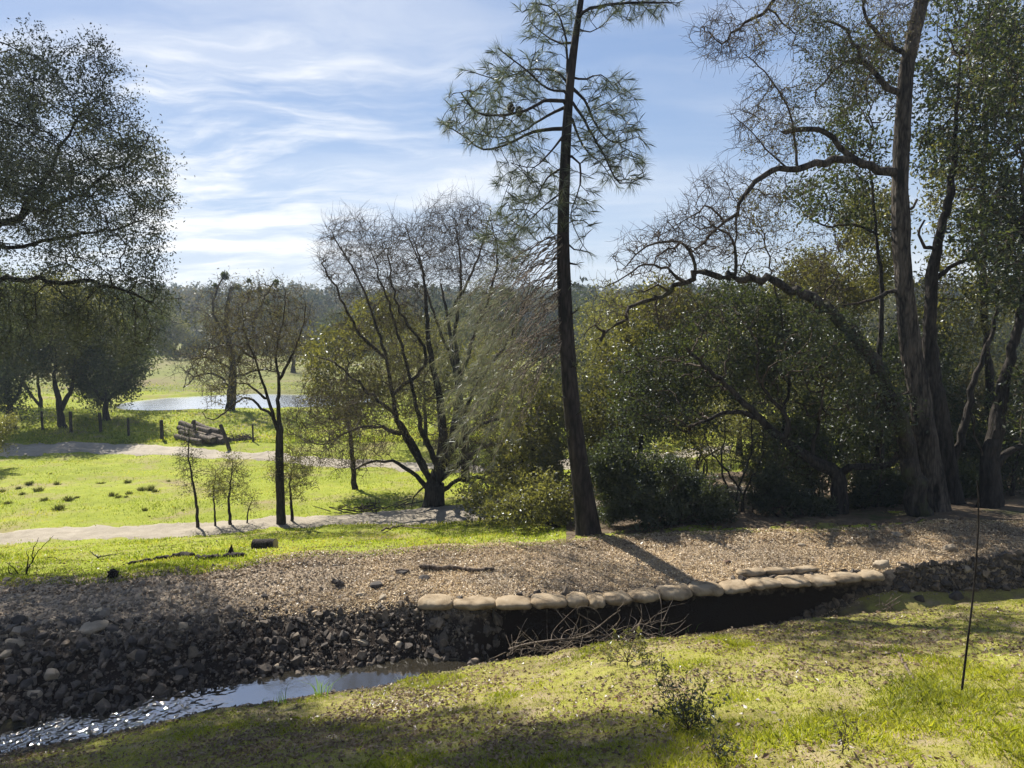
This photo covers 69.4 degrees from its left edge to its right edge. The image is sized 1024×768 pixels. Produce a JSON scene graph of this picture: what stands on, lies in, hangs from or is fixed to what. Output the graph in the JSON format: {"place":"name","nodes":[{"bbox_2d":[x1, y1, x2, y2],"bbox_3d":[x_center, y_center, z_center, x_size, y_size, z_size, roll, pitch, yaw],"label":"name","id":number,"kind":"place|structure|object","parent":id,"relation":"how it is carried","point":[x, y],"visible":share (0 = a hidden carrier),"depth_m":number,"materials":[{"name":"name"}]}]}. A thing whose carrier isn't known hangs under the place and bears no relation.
{"place":"outdoors","nodes":[
{"label":"outdoors","id":0,"kind":"place"},
{"bbox_2d":[117,392,368,409],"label":"pond water","id":1,"kind":"structure","parent":0,"point":[186,402],"depth_m":56.38,"materials":[{"name":"grey liquid"}]},
{"bbox_2d":[0,649,486,753],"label":"creek water","id":2,"kind":"structure","parent":0,"point":[72,726],"depth_m":8.81,"materials":[{"name":"grey liquid"}]},
{"bbox_2d":[0,441,730,473],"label":"gravel road","id":3,"kind":"structure","parent":0,"point":[38,449],"depth_m":34.92,"materials":[{"name":"gravel"}]},
{"bbox_2d":[0,483,848,544],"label":"dirt road","id":4,"kind":"structure","parent":0,"point":[422,515],"depth_m":19.52,"materials":[{"name":"soil"}]},
{"bbox_2d":[0,391,1019,586],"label":"meadow","id":5,"kind":"structure","parent":0,"point":[122,487],"depth_m":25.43,"materials":[{"name":"plant"}]},
{"bbox_2d":[0,405,21,458],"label":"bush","id":6,"kind":"object","parent":5,"relation":"on","point":[6,424],"visible":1,"depth_m":29.97,"materials":[{"name":"green plant"}]},
{"bbox_2d":[0,256,69,428],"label":"live oak","id":7,"kind":"object","parent":5,"relation":"on","point":[10,386],"visible":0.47,"depth_m":39.95,"materials":[{"name":"green plant"}]},
{"bbox_2d":[1,262,137,427],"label":"live oak","id":8,"kind":"object","parent":5,"relation":"on","point":[54,369],"visible":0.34,"depth_m":41.08,"materials":[{"name":"green plant"}]},
{"bbox_2d":[0,265,179,407],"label":"live oak","id":9,"kind":"object","parent":5,"relation":"on","point":[40,403],"visible":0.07,"depth_m":52.64,"materials":[{"name":"green plant"}]},
{"bbox_2d":[0,13,203,381],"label":"live oak","id":10,"kind":"object","parent":5,"relation":"on","point":[39,193],"visible":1,"depth_m":12.49,"materials":[{"name":"green plant"}]},
{"bbox_2d":[46,305,166,420],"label":"live oak","id":11,"kind":"object","parent":5,"relation":"on","point":[98,388],"visible":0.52,"depth_m":42.59,"materials":[{"name":"green plant"}]},
{"bbox_2d":[128,551,194,564],"bbox_3d":[-6.068,3.028,12.915,1.068,0.208,0.477,-1,6,-14],"label":"charred log","id":12,"kind":"object","parent":5,"relation":"on","point":[183,553],"visible":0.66,"depth_m":12.93,"materials":[{"name":"brown wood"}]},
{"bbox_2d":[166,422,210,527],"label":"sapling","id":13,"kind":"object","parent":5,"relation":"on","point":[187,434],"visible":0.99,"depth_m":19.29,"materials":[{"name":"green plant"}]},
{"bbox_2d":[196,463,232,525],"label":"sapling","id":14,"kind":"object","parent":5,"relation":"on","point":[214,492],"visible":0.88,"depth_m":19.44,"materials":[{"name":"green plant"}]},
{"bbox_2d":[195,544,244,559],"bbox_3d":[-4.883,2.837,12.364,1.008,0.293,0.273,1,6,9],"label":"charred log","id":15,"kind":"object","parent":5,"relation":"on","point":[230,552],"visible":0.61,"depth_m":12.30,"materials":[{"name":"brown wood"}]},
{"bbox_2d":[204,448,253,524],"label":"sapling","id":16,"kind":"object","parent":5,"relation":"on","point":[230,483],"visible":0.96,"depth_m":19.48,"materials":[{"name":"green plant"}]},
{"bbox_2d":[162,265,317,410],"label":"mistletoe oak","id":17,"kind":"object","parent":5,"relation":"on","point":[224,276],"visible":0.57,"depth_m":48.62,"materials":[{"name":"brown plant"}]},
{"bbox_2d":[177,267,321,524],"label":"bare oak","id":18,"kind":"object","parent":5,"relation":"on","point":[280,494],"visible":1,"depth_m":19.20,"materials":[{"name":"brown plant"}]},
{"bbox_2d":[238,481,262,522],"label":"sapling","id":19,"kind":"object","parent":5,"relation":"on","point":[248,499],"visible":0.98,"depth_m":19.66,"materials":[{"name":"green plant"}]},
{"bbox_2d":[251,538,277,548],"bbox_3d":[-4.520,2.935,13.513,0.443,0.238,0.208,1,6,8],"label":"cut log","id":20,"kind":"object","parent":5,"relation":"on","point":[262,543],"visible":0.66,"depth_m":13.43,"materials":[{"name":"brown wood"}]},
{"bbox_2d":[263,437,320,520],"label":"sapling","id":21,"kind":"object","parent":5,"relation":"on","point":[291,475],"visible":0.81,"depth_m":19.82,"materials":[{"name":"green plant"}]},
{"bbox_2d":[0,522,655,594],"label":"verge litter","id":22,"kind":"object","parent":5,"relation":"on","point":[264,569],"visible":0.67,"depth_m":12.20,"materials":[{"name":"green plant"}]},
{"bbox_2d":[287,289,421,489],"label":"live oak","id":23,"kind":"object","parent":5,"relation":"on","point":[321,349],"visible":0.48,"depth_m":24.73,"materials":[{"name":"green plant"}]},
{"bbox_2d":[0,381,729,444],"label":"grass","id":24,"kind":"structure","parent":5,"relation":"on","point":[142,433],"depth_m":42.20,"materials":[{"name":"plant"}]},
{"bbox_2d":[312,498,422,515],"bbox_3d":[-3.998,3.638,21.400,3.282,0.551,2.045,-2,6,-20],"label":"brush heap","id":25,"kind":"object","parent":5,"relation":"on","point":[362,507],"visible":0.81,"depth_m":21.56,"materials":[{"name":"brown plant"}]},
{"bbox_2d":[268,191,545,507],"bbox_3d":[-2.777,-0.873,20.865,8.608,9.200,5.392,0,5,0],"label":"bare oak","id":26,"kind":"object","parent":5,"relation":"on","point":[433,486],"visible":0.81,"depth_m":20.81,"materials":[{"name":"brown plant"}]},
{"bbox_2d":[346,307,543,444],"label":"live oak","id":27,"kind":"object","parent":5,"relation":"on","point":[446,374],"visible":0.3,"depth_m":35.12,"materials":[{"name":"green plant"}]},
{"bbox_2d":[350,176,539,481],"bbox_3d":[-2.483,-1.853,27.054,7.285,11.244,5.515,0,5,0],"label":"bare oak","id":28,"kind":"object","parent":5,"relation":"on","point":[453,362],"visible":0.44,"depth_m":26.77,"materials":[{"name":"brown plant"}]},
{"bbox_2d":[443,373,597,526],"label":"live oak","id":29,"kind":"object","parent":5,"relation":"on","point":[548,453],"visible":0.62,"depth_m":16.96,"materials":[{"name":"green plant"}]},
{"bbox_2d":[475,466,574,532],"bbox_3d":[0.368,2.358,14.923,2.249,1.570,1.986,0,5,0],"label":"bush","id":30,"kind":"object","parent":5,"relation":"on","point":[539,501],"visible":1,"depth_m":14.66,"materials":[{"name":"green plant"}]},
{"bbox_2d":[428,0,684,535],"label":"pine","id":31,"kind":"object","parent":5,"relation":"on","point":[587,522],"visible":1,"depth_m":12.64,"materials":[{"name":"green plant"}]},
{"bbox_2d":[573,279,893,455],"bbox_3d":[9.499,-0.563,29.709,14.808,7.416,7.424,0,5,0],"label":"live oak","id":32,"kind":"object","parent":5,"relation":"on","point":[590,331],"visible":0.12,"depth_m":29.28,"materials":[{"name":"green plant"}]},
{"bbox_2d":[504,321,1023,449],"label":"thicket scrub","id":33,"kind":"object","parent":5,"relation":"on","point":[998,363],"visible":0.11,"depth_m":42.95,"materials":[{"name":"green plant"}]},
{"bbox_2d":[0,588,1023,767],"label":"bank","id":34,"kind":"structure","parent":0,"point":[909,602],"depth_m":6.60,"materials":[{"name":"plant"}]},
{"bbox_2d":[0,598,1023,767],"bbox_3d":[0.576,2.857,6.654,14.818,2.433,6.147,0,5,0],"label":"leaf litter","id":35,"kind":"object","parent":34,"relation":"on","point":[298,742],"visible":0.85,"depth_m":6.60,"materials":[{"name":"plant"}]},
{"bbox_2d":[489,592,691,659],"bbox_3d":[1.071,3.255,9.698,2.787,1.209,1.392,-1,6,-7],"label":"brush pile","id":36,"kind":"object","parent":34,"relation":"on","point":[541,647],"visible":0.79,"depth_m":9.63,"materials":[{"name":"brown plant"}]},
{"bbox_2d":[592,627,660,664],"bbox_3d":[1.201,2.794,7.827,0.812,0.466,0.373,2,6,22],"label":"sapling sprout","id":37,"kind":"object","parent":34,"relation":"on","point":[639,651],"visible":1,"depth_m":7.78,"materials":[{"name":"green plant"}]},
{"bbox_2d":[645,648,687,714],"bbox_3d":[1.101,2.176,5.384,0.330,0.601,0.375,5,7,41],"label":"sapling sprout","id":38,"kind":"object","parent":34,"relation":"on","point":[663,695],"visible":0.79,"depth_m":5.36,"materials":[{"name":"green plant"}]},
{"bbox_2d":[643,659,731,731],"bbox_3d":[1.179,2.091,4.876,0.541,0.534,0.468,3,6,26],"label":"sapling sprout","id":39,"kind":"object","parent":34,"relation":"on","point":[692,718],"visible":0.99,"depth_m":4.86,"materials":[{"name":"green plant"}]},
{"bbox_2d":[696,724,739,762],"bbox_3d":[1.204,2.103,4.277,0.240,0.283,0.373,0,5,0],"label":"sapling sprout","id":40,"kind":"object","parent":34,"relation":"on","point":[716,748],"visible":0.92,"depth_m":4.26,"materials":[{"name":"green plant"}]},
{"bbox_2d":[818,704,862,755],"bbox_3d":[1.875,1.954,4.176,0.331,0.315,0.208,-3,6,-28],"label":"sapling sprout","id":41,"kind":"object","parent":34,"relation":"on","point":[844,736],"visible":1,"depth_m":4.16,"materials":[{"name":"green plant"}]},
{"bbox_2d":[960,481,978,691],"bbox_3d":[3.171,1.437,5.113,0.064,1.564,0.018,0,5,0],"label":"thin stake","id":42,"kind":"object","parent":34,"relation":"on","point":[967,644],"visible":0.93,"depth_m":5.12,"materials":[{"name":"brown wood"}]},
{"bbox_2d":[0,521,1023,720],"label":"gravel berm","id":43,"kind":"structure","parent":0,"point":[725,611],"depth_m":10.68,"materials":[{"name":"gravel"}]},
{"bbox_2d":[44,668,59,680],"bbox_3d":[-5.514,3.514,8.946,0.198,0.323,0.259,7,27,25],"label":"rock","id":44,"kind":"object","parent":43,"relation":"on","point":[52,673],"visible":1,"depth_m":8.84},
{"bbox_2d":[418,594,453,609],"bbox_3d":[-1.051,3.028,10.300,0.534,0.143,0.391,0,8,13],"label":"sandbag","id":45,"kind":"object","parent":43,"relation":"on","point":[435,602],"visible":0.98,"depth_m":10.18,"materials":[{"name":"fabric"}]},
{"bbox_2d":[419,563,494,571],"bbox_3d":[-0.850,2.810,11.306,1.178,0.106,0.128,1,6,7],"label":"fallen bough","id":46,"kind":"object","parent":43,"relation":"on","point":[425,566],"visible":1,"depth_m":11.29,"materials":[{"name":"brown wood"}]},
{"bbox_2d":[453,596,495,610],"bbox_3d":[-0.517,3.031,10.268,0.627,0.131,0.400,1,2,-4],"label":"sandbag","id":47,"kind":"object","parent":43,"relation":"on","point":[472,603],"visible":1,"depth_m":10.14,"materials":[{"name":"fabric"}]},
{"bbox_2d":[0,521,1023,637],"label":"pebbles","id":48,"kind":"object","parent":43,"relation":"on","point":[104,611],"visible":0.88,"depth_m":10.41,"materials":[{"name":"gravel"}]},
{"bbox_2d":[0,549,1023,757],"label":"rubble","id":49,"kind":"object","parent":43,"relation":"on","point":[103,705],"visible":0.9,"depth_m":9.63,"materials":[{"name":"stone"}]},
{"bbox_2d":[63,619,108,642],"bbox_3d":[-5.501,3.185,9.486,0.595,0.136,0.402,-5,19,-24],"label":"rock","id":50,"kind":"object","parent":49,"relation":"on","point":[90,628],"visible":0.99,"depth_m":9.53,"materials":[{"name":"stone"}]},
{"bbox_2d":[495,595,531,609],"bbox_3d":[0.020,3.042,10.306,0.538,0.131,0.378,0,6,-3],"label":"sandbag","id":51,"kind":"object","parent":43,"relation":"on","point":[510,602],"visible":0.98,"depth_m":10.18,"materials":[{"name":"fabric"}]},
{"bbox_2d":[530,593,567,608],"bbox_3d":[0.517,3.020,10.333,0.539,0.135,0.412,0,6,1],"label":"sandbag","id":52,"kind":"object","parent":43,"relation":"on","point":[544,600],"visible":1,"depth_m":10.21,"materials":[{"name":"fabric"}]},
{"bbox_2d":[117,518,1023,646],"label":"berm litter","id":53,"kind":"object","parent":43,"relation":"on","point":[850,561],"visible":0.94,"depth_m":11.64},
{"bbox_2d":[566,591,588,607],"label":"sandbag","id":54,"kind":"object","parent":43,"relation":"on","point":[575,599],"visible":0.95,"depth_m":10.22,"materials":[{"name":"fabric"}]},
{"bbox_2d":[587,592,605,608],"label":"sandbag","id":55,"kind":"object","parent":43,"relation":"on","point":[596,600],"visible":0.95,"depth_m":10.24,"materials":[{"name":"fabric"}]},
{"bbox_2d":[602,590,631,605],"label":"sandbag","id":56,"kind":"object","parent":43,"relation":"on","point":[617,598],"visible":0.94,"depth_m":10.30,"materials":[{"name":"fabric"}]},
{"bbox_2d":[627,587,660,603],"bbox_3d":[1.877,2.993,10.527,0.489,0.136,0.399,-4,5,-18],"label":"sandbag","id":57,"kind":"object","parent":43,"relation":"on","point":[644,595],"visible":0.92,"depth_m":10.41,"materials":[{"name":"fabric"}]},
{"bbox_2d":[656,583,692,600],"bbox_3d":[2.334,2.983,10.632,0.532,0.145,0.388,-2,11,-11],"label":"sandbag","id":58,"kind":"object","parent":43,"relation":"on","point":[680,592],"visible":0.98,"depth_m":10.53,"materials":[{"name":"fabric"}]},
{"bbox_2d":[688,581,723,596],"bbox_3d":[2.812,2.970,10.760,0.541,0.150,0.403,1,5,-16],"label":"sandbag","id":59,"kind":"object","parent":43,"relation":"on","point":[705,588],"visible":0.98,"depth_m":10.63,"materials":[{"name":"fabric"}]},
{"bbox_2d":[719,579,750,593],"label":"sandbag","id":60,"kind":"object","parent":43,"relation":"on","point":[735,586],"visible":0.91,"depth_m":10.74,"materials":[{"name":"fabric"}]},
{"bbox_2d":[736,567,765,576],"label":"sandbag","id":61,"kind":"object","parent":43,"relation":"on","point":[751,572],"visible":0.97,"depth_m":11.21,"materials":[{"name":"fabric"}]},
{"bbox_2d":[745,577,780,589],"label":"sandbag","id":62,"kind":"object","parent":43,"relation":"on","point":[760,583],"visible":0.96,"depth_m":10.83,"materials":[{"name":"fabric"}]},
{"bbox_2d":[764,567,792,574],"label":"sandbag","id":63,"kind":"object","parent":43,"relation":"on","point":[777,570],"visible":0.95,"depth_m":11.26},
{"bbox_2d":[774,575,810,587],"bbox_3d":[4.186,2.937,11.036,0.514,0.094,0.405,0,7,-8],"label":"sandbag","id":64,"kind":"object","parent":43,"relation":"on","point":[793,581],"visible":0.95,"depth_m":10.94,"materials":[{"name":"fabric"}]},
{"bbox_2d":[791,565,818,573],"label":"sandbag","id":65,"kind":"object","parent":43,"relation":"on","point":[802,569],"visible":0.93,"depth_m":11.32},
{"bbox_2d":[804,573,835,587],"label":"sandbag","id":66,"kind":"object","parent":43,"relation":"on","point":[818,580],"visible":0.91,"depth_m":11.00,"materials":[{"name":"fabric"}]},
{"bbox_2d":[828,572,861,583],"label":"sandbag","id":67,"kind":"object","parent":43,"relation":"on","point":[844,577],"visible":0.98,"depth_m":11.07,"materials":[{"name":"fabric"}]},
{"bbox_2d":[857,569,884,580],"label":"sandbag","id":68,"kind":"object","parent":43,"relation":"on","point":[869,575],"visible":0.91,"depth_m":11.12,"materials":[{"name":"fabric"}]},
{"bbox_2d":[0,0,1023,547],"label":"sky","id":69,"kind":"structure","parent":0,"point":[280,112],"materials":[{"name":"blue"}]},
{"bbox_2d":[174,318,860,339],"bbox_3d":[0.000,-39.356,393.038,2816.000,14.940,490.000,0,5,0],"label":"hills","id":70,"kind":"structure","parent":0,"point":[199,329],"depth_m":181.13,"materials":[{"name":"plant"}]},
{"bbox_2d":[3,273,1021,347],"bbox_3d":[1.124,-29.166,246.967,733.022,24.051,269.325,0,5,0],"label":"wood","id":71,"kind":"object","parent":70,"relation":"on","point":[318,297],"depth_m":172.32,"materials":[{"name":"plant"}]},
{"bbox_2d":[14,337,1021,393],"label":"pasture","id":72,"kind":"structure","parent":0,"point":[162,377],"depth_m":76.03,"materials":[{"name":"plant"}]},
{"bbox_2d":[160,308,195,346],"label":"pasture tree","id":73,"kind":"object","parent":72,"relation":"on","point":[175,327],"visible":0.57,"depth_m":118.39,"materials":[{"name":"green plant"}]},
{"bbox_2d":[191,302,232,335],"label":"pasture tree","id":74,"kind":"object","parent":72,"relation":"on","point":[201,325],"visible":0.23,"depth_m":147.48,"materials":[{"name":"green plant"}]},
{"bbox_2d":[290,297,331,337],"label":"pasture tree","id":75,"kind":"object","parent":72,"relation":"on","point":[312,323],"visible":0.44,"depth_m":127.36,"materials":[{"name":"green plant"}]},
{"bbox_2d":[308,305,354,354],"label":"pasture tree","id":76,"kind":"object","parent":72,"relation":"on","point":[334,320],"visible":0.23,"depth_m":108.99,"materials":[{"name":"green plant"}]},
{"bbox_2d":[57,313,607,360],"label":"scrub","id":77,"kind":"object","parent":72,"relation":"on","point":[168,352],"visible":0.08,"depth_m":110.16,"materials":[{"name":"green plant"}]},
{"bbox_2d":[421,296,490,351],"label":"pasture tree","id":78,"kind":"object","parent":72,"relation":"on","point":[463,316],"visible":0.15,"depth_m":93.28,"materials":[{"name":"green plant"}]},
{"bbox_2d":[557,290,612,357],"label":"pasture tree","id":79,"kind":"object","parent":72,"relation":"on","point":[576,321],"visible":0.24,"depth_m":98.51,"materials":[{"name":"green plant"}]},
{"bbox_2d":[860,276,924,338],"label":"pasture tree","id":80,"kind":"object","parent":72,"relation":"on","point":[887,314],"visible":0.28,"depth_m":78.01,"materials":[{"name":"green plant"}]},
{"bbox_2d":[915,287,1008,337],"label":"pasture tree","id":81,"kind":"object","parent":72,"relation":"on","point":[973,322],"visible":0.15,"depth_m":68.02,"materials":[{"name":"green plant"}]},
{"bbox_2d":[988,289,1023,346],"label":"pasture tree","id":82,"kind":"object","parent":72,"relation":"on","point":[1011,324],"visible":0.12,"depth_m":72.82,"materials":[{"name":"green plant"}]},
{"bbox_2d":[566,468,1023,539],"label":"woodland floor","id":83,"kind":"structure","parent":0,"point":[1013,508],"depth_m":14.16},
{"bbox_2d":[568,404,641,506],"bbox_3d":[2.334,1.885,19.229,2.030,2.768,2.843,2,6,19],"label":"shrub","id":84,"kind":"object","parent":83,"relation":"on","point":[588,444],"visible":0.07,"depth_m":18.93,"materials":[{"name":"green plant"}]},
{"bbox_2d":[559,272,710,456],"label":"live oak","id":85,"kind":"object","parent":83,"relation":"on","point":[636,330],"visible":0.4,"depth_m":18.77,"materials":[{"name":"green plant"}]},
{"bbox_2d":[587,425,743,532],"bbox_3d":[2.815,1.842,13.880,3.245,2.152,2.097,0,5,0],"label":"shrub","id":86,"kind":"object","parent":83,"relation":"on","point":[672,491],"visible":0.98,"depth_m":13.48,"materials":[{"name":"green plant"}]},
{"bbox_2d":[648,386,755,474],"bbox_3d":[5.809,1.536,22.204,3.430,3.593,3.016,0,5,0],"label":"shrub","id":87,"kind":"object","parent":83,"relation":"on","point":[697,463],"visible":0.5,"depth_m":21.95,"materials":[{"name":"green plant"}]},
{"bbox_2d":[704,405,778,511],"bbox_3d":[4.580,1.634,14.862,1.607,2.539,1.137,-5,7,-40],"label":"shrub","id":88,"kind":"object","parent":83,"relation":"on","point":[733,480],"visible":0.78,"depth_m":14.81,"materials":[{"name":"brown plant"}]},
{"bbox_2d":[631,179,864,465],"bbox_3d":[5.064,-0.704,15.657,5.134,7.027,2.938,0,5,0],"label":"tree","id":89,"kind":"object","parent":83,"relation":"on","point":[776,268],"visible":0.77,"depth_m":15.41,"materials":[{"name":"brown plant"}]},
{"bbox_2d":[582,194,933,516],"bbox_3d":[4.636,-0.385,13.812,6.700,6.180,2.555,0,5,0],"label":"leaning oak","id":90,"kind":"object","parent":83,"relation":"on","point":[916,481],"visible":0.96,"depth_m":13.60,"materials":[{"name":"brown plant"}]},
{"bbox_2d":[599,249,932,513],"bbox_3d":[4.963,-0.085,15.340,6.256,5.580,5.499,0,5,0],"label":"broken oak","id":91,"kind":"object","parent":83,"relation":"on","point":[836,348],"visible":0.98,"depth_m":15.04,"materials":[{"name":"green plant"}]},
{"bbox_2d":[730,418,815,493],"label":"shrub","id":92,"kind":"object","parent":83,"relation":"on","point":[754,455],"visible":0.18,"depth_m":17.43,"materials":[{"name":"green plant"}]},
{"bbox_2d":[737,454,838,520],"bbox_3d":[5.557,2.225,14.628,2.129,1.648,1.509,-3,6,-26],"label":"shrub","id":93,"kind":"object","parent":83,"relation":"on","point":[777,493],"visible":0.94,"depth_m":14.39,"materials":[{"name":"green plant"}]},
{"bbox_2d":[639,0,951,511],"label":"grey oak","id":94,"kind":"object","parent":83,"relation":"on","point":[917,381],"visible":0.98,"depth_m":13.79,"materials":[{"name":"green plant"}]},
{"bbox_2d":[569,476,1023,551],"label":"woodland litter","id":95,"kind":"object","parent":83,"relation":"on","point":[771,523],"visible":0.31,"depth_m":12.75,"materials":[{"name":"brown plant"}]},
{"bbox_2d":[777,391,862,495],"bbox_3d":[6.864,1.585,16.683,2.536,2.981,1.700,-3,6,-28],"label":"shrub","id":96,"kind":"object","parent":83,"relation":"on","point":[822,482],"visible":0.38,"depth_m":16.51,"materials":[{"name":"green plant"}]},
{"bbox_2d":[736,179,921,477],"bbox_3d":[8.846,-1.434,20.538,5.333,8.569,4.934,0,5,0],"label":"live oak","id":97,"kind":"object","parent":83,"relation":"on","point":[866,284],"visible":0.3,"depth_m":19.51,"materials":[{"name":"green plant"}]},
{"bbox_2d":[772,9,930,462],"bbox_3d":[7.383,-2.669,16.247,4.368,10.925,2.703,-3,6,-31],"label":"live oak","id":98,"kind":"object","parent":83,"relation":"on","point":[862,182],"visible":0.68,"depth_m":15.93,"materials":[{"name":"green plant"}]},
{"bbox_2d":[830,367,900,488],"bbox_3d":[9.307,1.352,19.398,3.111,3.672,2.202,-5,8,-43],"label":"shrub","id":99,"kind":"object","parent":83,"relation":"on","point":[868,434],"visible":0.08,"depth_m":18.94,"materials":[{"name":"green plant"}]},
{"bbox_2d":[826,457,907,509],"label":"shrub","id":100,"kind":"object","parent":83,"relation":"on","point":[879,488],"visible":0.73,"depth_m":15.12,"materials":[{"name":"green plant"}]},
{"bbox_2d":[813,312,987,485],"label":"live oak","id":101,"kind":"object","parent":83,"relation":"on","point":[946,370],"visible":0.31,"depth_m":17.67,"materials":[{"name":"green plant"}]},
{"bbox_2d":[885,2,1023,487],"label":"live oak","id":102,"kind":"object","parent":83,"relation":"on","point":[983,324],"visible":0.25,"depth_m":17.97,"materials":[{"name":"green plant"}]},
{"bbox_2d":[902,0,1023,504],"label":"live oak","id":103,"kind":"object","parent":83,"relation":"on","point":[950,452],"visible":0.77,"depth_m":14.98,"materials":[{"name":"green plant"}]},
{"bbox_2d":[947,361,994,459],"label":"shrub","id":104,"kind":"object","parent":83,"relation":"on","point":[977,407],"visible":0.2,"depth_m":18.77,"materials":[{"name":"green plant"}]},
{"bbox_2d":[948,0,1023,508],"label":"live oak","id":105,"kind":"object","parent":83,"relation":"on","point":[993,457],"visible":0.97,"depth_m":14.06,"materials":[{"name":"green plant"}]},
{"bbox_2d":[971,370,1023,495],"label":"shrub","id":106,"kind":"object","parent":83,"relation":"on","point":[1005,446],"visible":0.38,"depth_m":17.06,"materials":[{"name":"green plant"}]},
{"bbox_2d":[1001,413,1023,494],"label":"shrub","id":107,"kind":"object","parent":83,"relation":"on","point":[1021,470],"visible":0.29,"depth_m":17.62,"materials":[{"name":"green plant"}]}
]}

